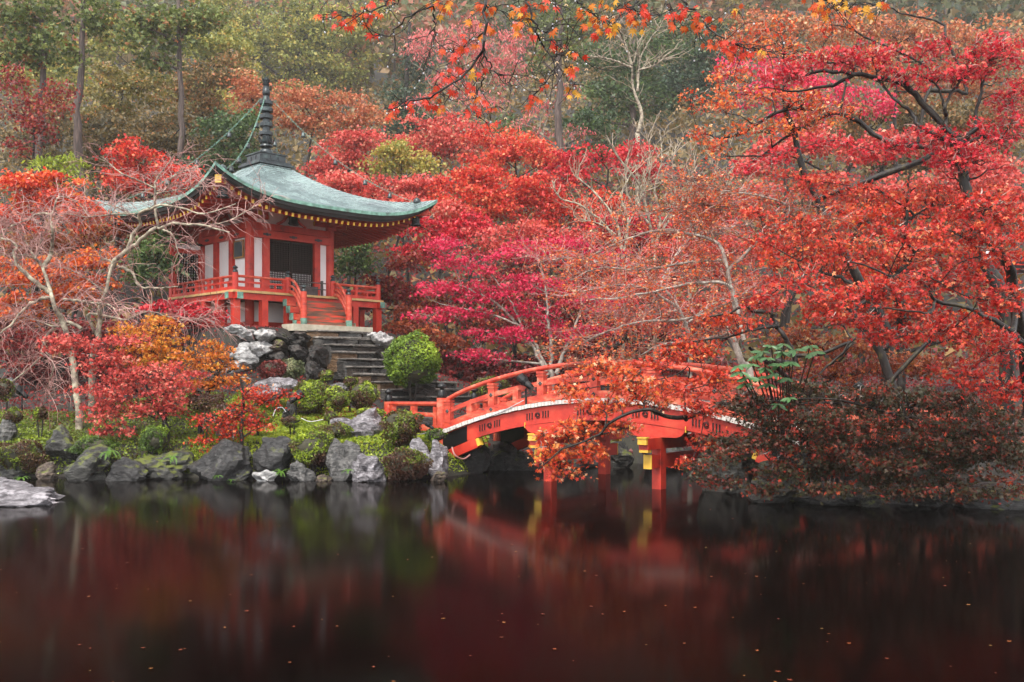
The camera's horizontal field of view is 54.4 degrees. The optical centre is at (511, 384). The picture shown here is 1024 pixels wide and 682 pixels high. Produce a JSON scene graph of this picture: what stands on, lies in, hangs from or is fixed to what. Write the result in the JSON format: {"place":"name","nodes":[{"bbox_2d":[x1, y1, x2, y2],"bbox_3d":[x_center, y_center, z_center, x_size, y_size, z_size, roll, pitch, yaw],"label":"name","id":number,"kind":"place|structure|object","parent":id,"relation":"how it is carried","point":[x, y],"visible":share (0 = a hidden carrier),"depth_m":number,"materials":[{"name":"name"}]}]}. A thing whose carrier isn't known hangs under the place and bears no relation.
{"place":"outdoors","nodes":[
{"label":"outdoors","id":0,"kind":"place"},
{"bbox_2d":[0,463,1023,681],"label":"water","id":1,"kind":"structure","parent":0,"point":[343,585],"depth_m":11.98,"materials":[{"name":"black liquid"}]},
{"bbox_2d":[0,477,64,506],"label":"pond stone","id":2,"kind":"object","parent":1,"relation":"in","point":[15,493],"visible":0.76,"depth_m":20.00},
{"bbox_2d":[63,444,111,480],"bbox_3d":[-10.840,2.103,25.300,1.232,1.198,1.047,0,0,0],"label":"boulder","id":3,"kind":"object","parent":1,"relation":"in","point":[89,464],"visible":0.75,"depth_m":25.02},
{"bbox_2d":[0,0,1023,496],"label":"ground","id":4,"kind":"structure","parent":0,"point":[236,340],"depth_m":60.15,"materials":[{"name":"plant"}]},
{"bbox_2d":[0,439,50,472],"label":"azalea bush","id":5,"kind":"object","parent":4,"relation":"on","point":[25,454],"visible":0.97,"depth_m":25.66,"materials":[{"name":"green plant"}]},
{"bbox_2d":[0,0,86,345],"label":"cypress tree","id":6,"kind":"object","parent":4,"relation":"on","point":[26,47],"visible":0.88,"depth_m":51.48,"materials":[{"name":"plant"}]},
{"bbox_2d":[0,58,88,295],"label":"maple tree","id":7,"kind":"object","parent":4,"relation":"on","point":[31,120],"visible":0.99,"depth_m":45.82,"materials":[{"name":"red plant"}]},
{"bbox_2d":[19,151,102,366],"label":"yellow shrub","id":8,"kind":"object","parent":4,"relation":"on","point":[37,161],"visible":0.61,"depth_m":40.83,"materials":[{"name":"green plant"}]},
{"bbox_2d":[0,166,123,379],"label":"maple tree","id":9,"kind":"object","parent":4,"relation":"on","point":[23,183],"visible":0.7,"depth_m":37.67,"materials":[{"name":"red plant"}]},
{"bbox_2d":[0,242,125,384],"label":"maple tree","id":10,"kind":"object","parent":4,"relation":"on","point":[79,263],"visible":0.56,"depth_m":35.79,"materials":[{"name":"red plant"}]},
{"bbox_2d":[0,177,145,429],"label":"weeping cherry","id":11,"kind":"object","parent":4,"relation":"on","point":[63,323],"visible":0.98,"depth_m":28.52,"materials":[{"name":"brown plant"}]},
{"bbox_2d":[0,110,151,327],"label":"evergreen tree","id":12,"kind":"object","parent":4,"relation":"on","point":[112,126],"visible":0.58,"depth_m":54.64,"materials":[{"name":"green plant"}]},
{"bbox_2d":[0,315,154,387],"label":"maple tree","id":13,"kind":"object","parent":4,"relation":"on","point":[14,375],"visible":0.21,"depth_m":36.03,"materials":[{"name":"red plant"}]},
{"bbox_2d":[34,0,140,331],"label":"cypress tree","id":14,"kind":"object","parent":4,"relation":"on","point":[93,24],"visible":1,"depth_m":48.84,"materials":[{"name":"plant"}]},
{"bbox_2d":[0,314,197,391],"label":"maple tree","id":15,"kind":"object","parent":4,"relation":"on","point":[88,331],"visible":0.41,"depth_m":34.31,"materials":[{"name":"red plant"}]},
{"bbox_2d":[0,219,200,376],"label":"maple tree","id":16,"kind":"object","parent":4,"relation":"on","point":[122,233],"visible":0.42,"depth_m":39.89,"materials":[{"name":"red plant"}]},
{"bbox_2d":[31,330,210,444],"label":"maple tree","id":17,"kind":"object","parent":4,"relation":"on","point":[114,392],"visible":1,"depth_m":26.66,"materials":[{"name":"red plant"}]},
{"bbox_2d":[0,391,248,473],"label":"grass cover","id":18,"kind":"object","parent":4,"relation":"on","point":[31,431],"depth_m":28.19,"materials":[{"name":"green plant"}]},
{"bbox_2d":[63,59,187,267],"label":"maple tree","id":19,"kind":"object","parent":4,"relation":"on","point":[132,84],"visible":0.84,"depth_m":61.63,"materials":[{"name":"green plant"}]},
{"bbox_2d":[0,99,260,190],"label":"maple tree","id":20,"kind":"object","parent":4,"relation":"on","point":[65,123],"visible":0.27,"depth_m":71.49,"materials":[{"name":"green plant"}]},
{"bbox_2d":[0,10,269,163],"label":"evergreen tree","id":21,"kind":"object","parent":4,"relation":"on","point":[232,40],"visible":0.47,"depth_m":89.72,"materials":[{"name":"green plant"}]},
{"bbox_2d":[86,133,205,330],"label":"maple tree","id":22,"kind":"object","parent":4,"relation":"on","point":[143,153],"visible":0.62,"depth_m":43.71,"materials":[{"name":"red plant"}]},
{"bbox_2d":[100,310,194,428],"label":"maple tree","id":23,"kind":"object","parent":4,"relation":"on","point":[158,353],"visible":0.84,"depth_m":27.86,"materials":[{"name":"orange plant"}]},
{"bbox_2d":[66,106,229,281],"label":"maple tree","id":24,"kind":"object","parent":4,"relation":"on","point":[169,140],"visible":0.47,"depth_m":59.32,"materials":[{"name":"red plant"}]},
{"bbox_2d":[111,226,193,338],"bbox_3d":[-13.260,-3.630,36.858,2.879,4.680,2.380,0,0,0],"label":"evergreen shrub","id":25,"kind":"object","parent":4,"relation":"on","point":[144,271],"visible":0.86,"depth_m":36.77,"materials":[{"name":"green plant"}]},
{"bbox_2d":[27,130,290,413],"bbox_3d":[-10.566,-3.187,29.745,7.681,8.583,3.327,0,0,0],"label":"weeping cherry","id":26,"kind":"object","parent":4,"relation":"on","point":[118,257],"visible":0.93,"depth_m":29.88,"materials":[{"name":"brown plant"}]},
{"bbox_2d":[135,450,193,479],"bbox_3d":[-9.071,2.197,25.803,1.334,1.000,1.394,0,0,29],"label":"boulder","id":27,"kind":"object","parent":4,"relation":"on","point":[164,468],"visible":0.62,"depth_m":25.50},
{"bbox_2d":[99,0,241,241],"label":"cypress tree","id":28,"kind":"object","parent":4,"relation":"on","point":[190,22],"visible":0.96,"depth_m":56.73,"materials":[{"name":"plant"}]},
{"bbox_2d":[131,298,229,333],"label":"maple tree","id":29,"kind":"object","parent":4,"relation":"on","point":[159,303],"visible":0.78,"depth_m":35.33,"materials":[{"name":"red plant"}]},
{"bbox_2d":[149,49,261,181],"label":"maple tree","id":30,"kind":"object","parent":4,"relation":"on","point":[197,78],"visible":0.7,"depth_m":65.52,"materials":[{"name":"green plant"}]},
{"bbox_2d":[167,331,255,433],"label":"maple tree","id":31,"kind":"object","parent":4,"relation":"on","point":[208,385],"visible":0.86,"depth_m":27.54,"materials":[{"name":"orange plant"}]},
{"bbox_2d":[187,438,252,480],"bbox_3d":[-7.337,2.067,25.494,1.339,1.427,1.406,0,0,42],"label":"boulder","id":32,"kind":"object","parent":4,"relation":"on","point":[226,459],"visible":0.72,"depth_m":25.16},
{"bbox_2d":[171,104,280,181],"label":"evergreen tree","id":33,"kind":"object","parent":4,"relation":"on","point":[223,125],"visible":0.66,"depth_m":56.20,"materials":[{"name":"green plant"}]},
{"bbox_2d":[183,378,301,453],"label":"maple tree","id":34,"kind":"object","parent":4,"relation":"on","point":[258,399],"visible":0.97,"depth_m":26.16,"materials":[{"name":"red plant"}]},
{"bbox_2d":[219,66,282,149],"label":"maple tree","id":35,"kind":"object","parent":4,"relation":"on","point":[251,91],"visible":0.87,"depth_m":63.81,"materials":[{"name":"orange plant"}]},
{"bbox_2d":[95,73,436,331],"bbox_3d":[-9.874,-7.094,40.000,9.730,10.888,9.730,0,0,-45],"label":"pagoda","id":36,"kind":"object","parent":4,"relation":"on","point":[312,225],"visible":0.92,"depth_m":38.27,"materials":[{"name":"red wood"}]},
{"bbox_2d":[252,436,293,474],"bbox_3d":[-6.145,1.813,25.628,0.997,1.010,0.878,0,0,27],"label":"boulder","id":37,"kind":"object","parent":4,"relation":"on","point":[272,454],"visible":0.88,"depth_m":25.36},
{"bbox_2d":[187,0,407,96],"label":"camphor tree","id":38,"kind":"object","parent":4,"relation":"on","point":[284,40],"visible":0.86,"depth_m":126.80,"materials":[{"name":"green plant"}]},
{"bbox_2d":[288,423,334,474],"bbox_3d":[-5.153,1.872,25.505,1.166,1.774,1.126,0,0,-35],"label":"azalea bush","id":39,"kind":"object","parent":4,"relation":"on","point":[308,448],"visible":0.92,"depth_m":25.20,"materials":[{"name":"green plant"}]},
{"bbox_2d":[292,379,330,414],"bbox_3d":[-6.042,0.440,29.968,1.198,1.250,0.951,0,0,0],"label":"azalea bush","id":40,"kind":"object","parent":4,"relation":"on","point":[312,400],"visible":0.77,"depth_m":29.71,"materials":[{"name":"green plant"}]},
{"bbox_2d":[255,78,400,175],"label":"maple tree","id":41,"kind":"object","parent":4,"relation":"on","point":[311,122],"visible":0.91,"depth_m":65.69,"materials":[{"name":"red plant"}]},
{"bbox_2d":[183,389,488,474],"bbox_3d":[-4.650,1.228,28.521,7.980,2.262,6.034,0,0,0],"label":"moss cover","id":42,"kind":"object","parent":4,"relation":"on","point":[283,430],"visible":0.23,"depth_m":27.30,"materials":[{"name":"green plant"}]},
{"bbox_2d":[324,438,359,480],"bbox_3d":[-4.317,2.019,25.300,0.941,1.338,0.792,0,0,0],"label":"boulder","id":43,"kind":"object","parent":4,"relation":"on","point":[340,457],"visible":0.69,"depth_m":25.12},
{"bbox_2d":[296,125,401,293],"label":"maple tree","id":44,"kind":"object","parent":4,"relation":"on","point":[357,141],"visible":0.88,"depth_m":57.60,"materials":[{"name":"red plant"}]},
{"bbox_2d":[334,240,398,293],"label":"broadleaf tree","id":45,"kind":"object","parent":4,"relation":"on","point":[352,260],"visible":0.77,"depth_m":45.87,"materials":[{"name":"green plant"}]},
{"bbox_2d":[313,169,449,293],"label":"maple tree","id":46,"kind":"object","parent":4,"relation":"on","point":[350,183],"visible":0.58,"depth_m":50.49,"materials":[{"name":"red plant"}]},
{"bbox_2d":[305,330,482,408],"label":"stone stairs","id":47,"kind":"structure","parent":4,"relation":"on","point":[352,353],"depth_m":34.99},
{"bbox_2d":[355,137,445,287],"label":"maple tree","id":48,"kind":"object","parent":4,"relation":"on","point":[395,152],"visible":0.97,"depth_m":53.73,"materials":[{"name":"yellow plant"}]},
{"bbox_2d":[355,250,448,321],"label":"maple tree","id":49,"kind":"object","parent":4,"relation":"on","point":[402,293],"visible":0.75,"depth_m":42.64,"materials":[{"name":"red plant"}]},
{"bbox_2d":[379,408,424,446],"bbox_3d":[-2.881,1.202,26.159,1.162,1.188,1.068,0,0,-42],"label":"azalea bush","id":50,"kind":"object","parent":4,"relation":"on","point":[400,427],"visible":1,"depth_m":25.94,"materials":[{"name":"green plant"}]},
{"bbox_2d":[380,445,433,480],"bbox_3d":[-2.619,2.285,25.043,1.348,1.566,1.034,0,0,0],"label":"azalea bush","id":51,"kind":"object","parent":4,"relation":"on","point":[402,462],"visible":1,"depth_m":24.71,"materials":[{"name":"green plant"}]},
{"bbox_2d":[372,20,445,141],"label":"conifer","id":52,"kind":"object","parent":4,"relation":"on","point":[404,94],"visible":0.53,"depth_m":97.38,"materials":[{"name":"green plant"}]},
{"bbox_2d":[382,328,442,406],"bbox_3d":[-3.291,-0.465,32.910,1.999,2.827,1.697,0,0,0],"label":"round bush","id":53,"kind":"object","parent":4,"relation":"on","point":[410,362],"visible":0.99,"depth_m":32.53,"materials":[{"name":"green plant"}]},
{"bbox_2d":[382,300,469,355],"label":"maple tree","id":54,"kind":"object","parent":4,"relation":"on","point":[448,341],"visible":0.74,"depth_m":39.65,"materials":[{"name":"red plant"}]},
{"bbox_2d":[367,107,508,270],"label":"maple tree","id":55,"kind":"object","parent":4,"relation":"on","point":[440,135],"visible":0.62,"depth_m":60.45,"materials":[{"name":"red plant"}]},
{"bbox_2d":[385,208,501,372],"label":"maple tree","id":56,"kind":"object","parent":4,"relation":"on","point":[449,229],"visible":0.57,"depth_m":45.28,"materials":[{"name":"red plant"}]},
{"bbox_2d":[383,0,550,136],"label":"maple bough","id":57,"kind":"object","parent":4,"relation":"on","point":[395,107],"visible":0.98,"depth_m":4.69,"materials":[{"name":"orange plant"}]},
{"bbox_2d":[313,0,458,93],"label":"maple bough","id":58,"kind":"object","parent":57,"relation":"attached to","point":[362,15],"visible":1,"depth_m":4.66,"materials":[{"name":"orange plant"}]},
{"bbox_2d":[392,15,543,171],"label":"lacquer tree","id":59,"kind":"object","parent":4,"relation":"on","point":[494,60],"visible":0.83,"depth_m":83.88,"materials":[{"name":"red plant"}]},
{"bbox_2d":[422,161,542,347],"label":"maple tree","id":60,"kind":"object","parent":4,"relation":"on","point":[500,206],"visible":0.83,"depth_m":49.07,"materials":[{"name":"red plant"}]},
{"bbox_2d":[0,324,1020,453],"bbox_3d":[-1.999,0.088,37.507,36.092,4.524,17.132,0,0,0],"label":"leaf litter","id":61,"kind":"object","parent":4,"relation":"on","point":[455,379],"visible":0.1,"depth_m":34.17,"materials":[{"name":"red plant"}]},
{"bbox_2d":[0,26,1023,374],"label":"undergrowth","id":62,"kind":"object","parent":4,"relation":"on","point":[684,120],"visible":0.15,"depth_m":88.78,"materials":[{"name":"red plant"}]},
{"bbox_2d":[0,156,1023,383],"bbox_3d":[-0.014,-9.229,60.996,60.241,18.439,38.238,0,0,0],"label":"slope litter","id":63,"kind":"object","parent":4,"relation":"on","point":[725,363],"visible":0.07,"depth_m":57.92,"materials":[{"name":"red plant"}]},
{"bbox_2d":[453,120,570,283],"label":"maple tree","id":64,"kind":"object","parent":4,"relation":"on","point":[510,153],"visible":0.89,"depth_m":57.53,"materials":[{"name":"red plant"}]},
{"bbox_2d":[0,0,1023,89],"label":"forest","id":65,"kind":"object","parent":4,"relation":"on","point":[402,7],"depth_m":140.34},
{"bbox_2d":[2,0,1023,89],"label":"maple foliage","id":66,"kind":"object","parent":4,"relation":"on","point":[127,57],"visible":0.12,"depth_m":146.43,"materials":[{"name":"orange plant"}]},
{"bbox_2d":[489,440,541,470],"bbox_3d":[0.014,2.232,28.600,1.867,1.287,1.587,0,0,0],"label":"boulder","id":67,"kind":"object","parent":4,"relation":"on","point":[506,456],"visible":0.56,"depth_m":28.01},
{"bbox_2d":[400,232,634,389],"bbox_3d":[0.228,-1.964,34.059,8.142,6.624,2.579,0,0,0],"label":"maple tree","id":68,"kind":"object","parent":4,"relation":"on","point":[522,332],"visible":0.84,"depth_m":33.89,"materials":[{"name":"red plant"}]},
{"bbox_2d":[416,245,644,380],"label":"maple tree","id":69,"kind":"object","parent":4,"relation":"on","point":[484,323],"visible":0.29,"depth_m":41.74,"materials":[{"name":"red plant"}]},
{"bbox_2d":[453,216,641,379],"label":"maple tree","id":70,"kind":"object","parent":4,"relation":"on","point":[496,243],"visible":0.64,"depth_m":43.68,"materials":[{"name":"red plant"}]},
{"bbox_2d":[483,105,634,202],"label":"evergreen tree","id":71,"kind":"object","parent":4,"relation":"on","point":[590,124],"visible":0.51,"depth_m":69.72,"materials":[{"name":"green plant"}]},
{"bbox_2d":[507,0,610,111],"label":"maple bough","id":72,"kind":"object","parent":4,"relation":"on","point":[523,15],"visible":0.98,"depth_m":4.67,"materials":[{"name":"orange plant"}]},
{"bbox_2d":[521,0,604,261],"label":"cedar tree","id":73,"kind":"object","parent":4,"relation":"on","point":[557,113],"visible":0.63,"depth_m":61.87,"materials":[{"name":"green plant"}]},
{"bbox_2d":[495,169,636,358],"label":"maple tree","id":74,"kind":"object","parent":4,"relation":"on","point":[548,201],"visible":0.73,"depth_m":49.51,"materials":[{"name":"red plant"}]},
{"bbox_2d":[435,308,750,384],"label":"maple tree","id":75,"kind":"object","parent":4,"relation":"on","point":[452,372],"visible":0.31,"depth_m":41.75,"materials":[{"name":"red plant"}]},
{"bbox_2d":[529,0,660,51],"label":"maple bough","id":76,"kind":"object","parent":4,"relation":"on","point":[612,28],"visible":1,"depth_m":4.68,"materials":[{"name":"orange plant"}]},
{"bbox_2d":[546,138,671,375],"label":"bare tree","id":77,"kind":"object","parent":4,"relation":"on","point":[601,222],"visible":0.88,"depth_m":40.07,"materials":[{"name":"grey plant"}]},
{"bbox_2d":[542,137,678,277],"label":"maple tree","id":78,"kind":"object","parent":4,"relation":"on","point":[622,152],"visible":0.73,"depth_m":56.73,"materials":[{"name":"red plant"}]},
{"bbox_2d":[580,0,692,275],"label":"bare tree","id":79,"kind":"object","parent":4,"relation":"on","point":[630,65],"visible":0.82,"depth_m":59.98,"materials":[{"name":"grey plant"}]},
{"bbox_2d":[564,10,715,145],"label":"cypress tree","id":80,"kind":"object","parent":4,"relation":"on","point":[617,88],"visible":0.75,"depth_m":87.39,"materials":[{"name":"green plant"}]},
{"bbox_2d":[525,354,762,483],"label":"maple tree","id":81,"kind":"object","parent":4,"relation":"on","point":[596,404],"visible":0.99,"depth_m":20.31,"materials":[{"name":"orange plant"}]},
{"bbox_2d":[508,192,785,433],"bbox_3d":[4.331,-2.297,30.810,9.072,8.051,3.619,0,0,0],"label":"bare maple","id":82,"kind":"object","parent":4,"relation":"on","point":[631,285],"visible":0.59,"depth_m":30.79,"materials":[{"name":"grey plant"}]},
{"bbox_2d":[437,360,863,488],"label":"arched bridge","id":83,"kind":"structure","parent":4,"relation":"on","point":[518,425],"depth_m":24.85,"materials":[{"name":"red wood"}]},
{"bbox_2d":[595,111,712,361],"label":"bare tree","id":84,"kind":"object","parent":4,"relation":"on","point":[648,220],"visible":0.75,"depth_m":40.79,"materials":[{"name":"grey plant"}]},
{"bbox_2d":[572,203,741,372],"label":"maple tree","id":85,"kind":"object","parent":4,"relation":"on","point":[641,239],"visible":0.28,"depth_m":43.81,"materials":[{"name":"red plant"}]},
{"bbox_2d":[553,226,797,389],"bbox_3d":[6.224,-2.653,38.027,9.298,6.778,3.133,0,0,0],"label":"maple tree","id":86,"kind":"object","parent":4,"relation":"on","point":[713,251],"visible":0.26,"depth_m":37.78,"materials":[{"name":"red plant"}]},
{"bbox_2d":[513,146,872,396],"bbox_3d":[4.307,-1.352,23.471,8.556,8.455,3.680,0,0,0],"label":"bare maple","id":87,"kind":"object","parent":4,"relation":"on","point":[695,212],"visible":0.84,"depth_m":23.46,"materials":[{"name":"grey plant"}]},
{"bbox_2d":[628,23,757,113],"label":"evergreen tree","id":88,"kind":"object","parent":4,"relation":"on","point":[675,81],"visible":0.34,"depth_m":102.57,"materials":[{"name":"green plant"}]},
{"bbox_2d":[646,0,788,94],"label":"maple bough","id":89,"kind":"object","parent":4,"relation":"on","point":[730,53],"visible":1,"depth_m":4.67,"materials":[{"name":"orange plant"}]},
{"bbox_2d":[696,444,757,492],"bbox_3d":[5.005,1.891,22.564,1.258,1.661,1.162,0,0,-23],"label":"boulder","id":90,"kind":"object","parent":4,"relation":"on","point":[740,465],"visible":0.27,"depth_m":22.18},
{"bbox_2d":[631,305,854,475],"bbox_3d":[5.010,0.144,20.151,5.178,3.440,2.422,0,0,-28],"label":"maple tree","id":91,"kind":"object","parent":4,"relation":"on","point":[711,381],"visible":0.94,"depth_m":19.78,"materials":[{"name":"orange plant"}]},
{"bbox_2d":[729,343,825,462],"bbox_3d":[5.523,0.580,19.422,1.556,2.697,4.475,0,0,26],"label":"rhododendron","id":92,"kind":"object","parent":4,"relation":"on","point":[759,355],"visible":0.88,"depth_m":18.09,"materials":[{"name":"green plant"}]},
{"bbox_2d":[707,52,901,357],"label":"maple tree","id":93,"kind":"object","parent":4,"relation":"on","point":[877,108],"visible":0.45,"depth_m":47.88,"materials":[{"name":"red plant"}]},
{"bbox_2d":[677,7,967,398],"bbox_3d":[7.835,-4.045,25.065,7.413,11.105,1.649,0,0,0],"label":"maple tree","id":94,"kind":"object","parent":4,"relation":"on","point":[793,128],"visible":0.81,"depth_m":25.00,"materials":[{"name":"red plant"}]},
{"bbox_2d":[801,0,890,46],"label":"maple bough","id":95,"kind":"object","parent":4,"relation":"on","point":[814,7],"visible":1,"depth_m":4.71,"materials":[{"name":"orange plant"}]},
{"bbox_2d":[673,161,1023,384],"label":"maple tree","id":96,"kind":"object","parent":4,"relation":"on","point":[984,180],"visible":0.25,"depth_m":35.80,"materials":[{"name":"red plant"}]},
{"bbox_2d":[679,378,1023,507],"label":"shrub","id":97,"kind":"object","parent":4,"relation":"on","point":[835,427],"visible":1,"depth_m":18.51,"materials":[{"name":"brown plant"}]},
{"bbox_2d":[744,319,976,411],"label":"maple tree","id":98,"kind":"object","parent":4,"relation":"on","point":[917,365],"visible":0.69,"depth_m":24.43,"materials":[{"name":"red plant"}]},
{"bbox_2d":[698,324,1023,494],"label":"shrub","id":99,"kind":"object","parent":4,"relation":"on","point":[1014,457],"visible":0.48,"depth_m":19.29,"materials":[{"name":"brown plant"}]},
{"bbox_2d":[714,0,1023,356],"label":"maple tree","id":100,"kind":"object","parent":4,"relation":"on","point":[923,31],"visible":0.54,"depth_m":49.66,"materials":[{"name":"red plant"}]},
{"bbox_2d":[723,121,1023,383],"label":"maple tree","id":101,"kind":"object","parent":4,"relation":"on","point":[870,140],"visible":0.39,"depth_m":39.81,"materials":[{"name":"red plant"}]},
{"bbox_2d":[725,189,1023,434],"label":"maple tree","id":102,"kind":"object","parent":4,"relation":"on","point":[1011,300],"visible":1,"depth_m":16.93,"materials":[{"name":"red plant"}]},
{"bbox_2d":[729,164,1019,438],"bbox_3d":[8.093,-1.655,22.494,6.573,6.623,1.708,0,0,0],"label":"maple tree","id":103,"kind":"object","parent":4,"relation":"on","point":[895,195],"visible":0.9,"depth_m":22.44,"materials":[{"name":"red plant"}]},
{"bbox_2d":[729,28,1023,447],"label":"maple tree","id":104,"kind":"object","parent":4,"relation":"on","point":[958,144],"visible":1,"depth_m":21.94,"materials":[{"name":"red plant"}]},
{"bbox_2d":[746,190,1023,391],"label":"maple tree","id":105,"kind":"object","parent":4,"relation":"on","point":[913,305],"visible":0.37,"depth_m":30.79,"materials":[{"name":"red plant"}]},
{"bbox_2d":[782,81,1023,228],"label":"maple tree","id":106,"kind":"object","parent":4,"relation":"on","point":[953,120],"visible":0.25,"depth_m":65.23,"materials":[{"name":"red plant"}]},
{"bbox_2d":[951,482,1023,509],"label":"boulder","id":107,"kind":"object","parent":4,"relation":"on","point":[1017,503],"visible":0.27,"depth_m":19.31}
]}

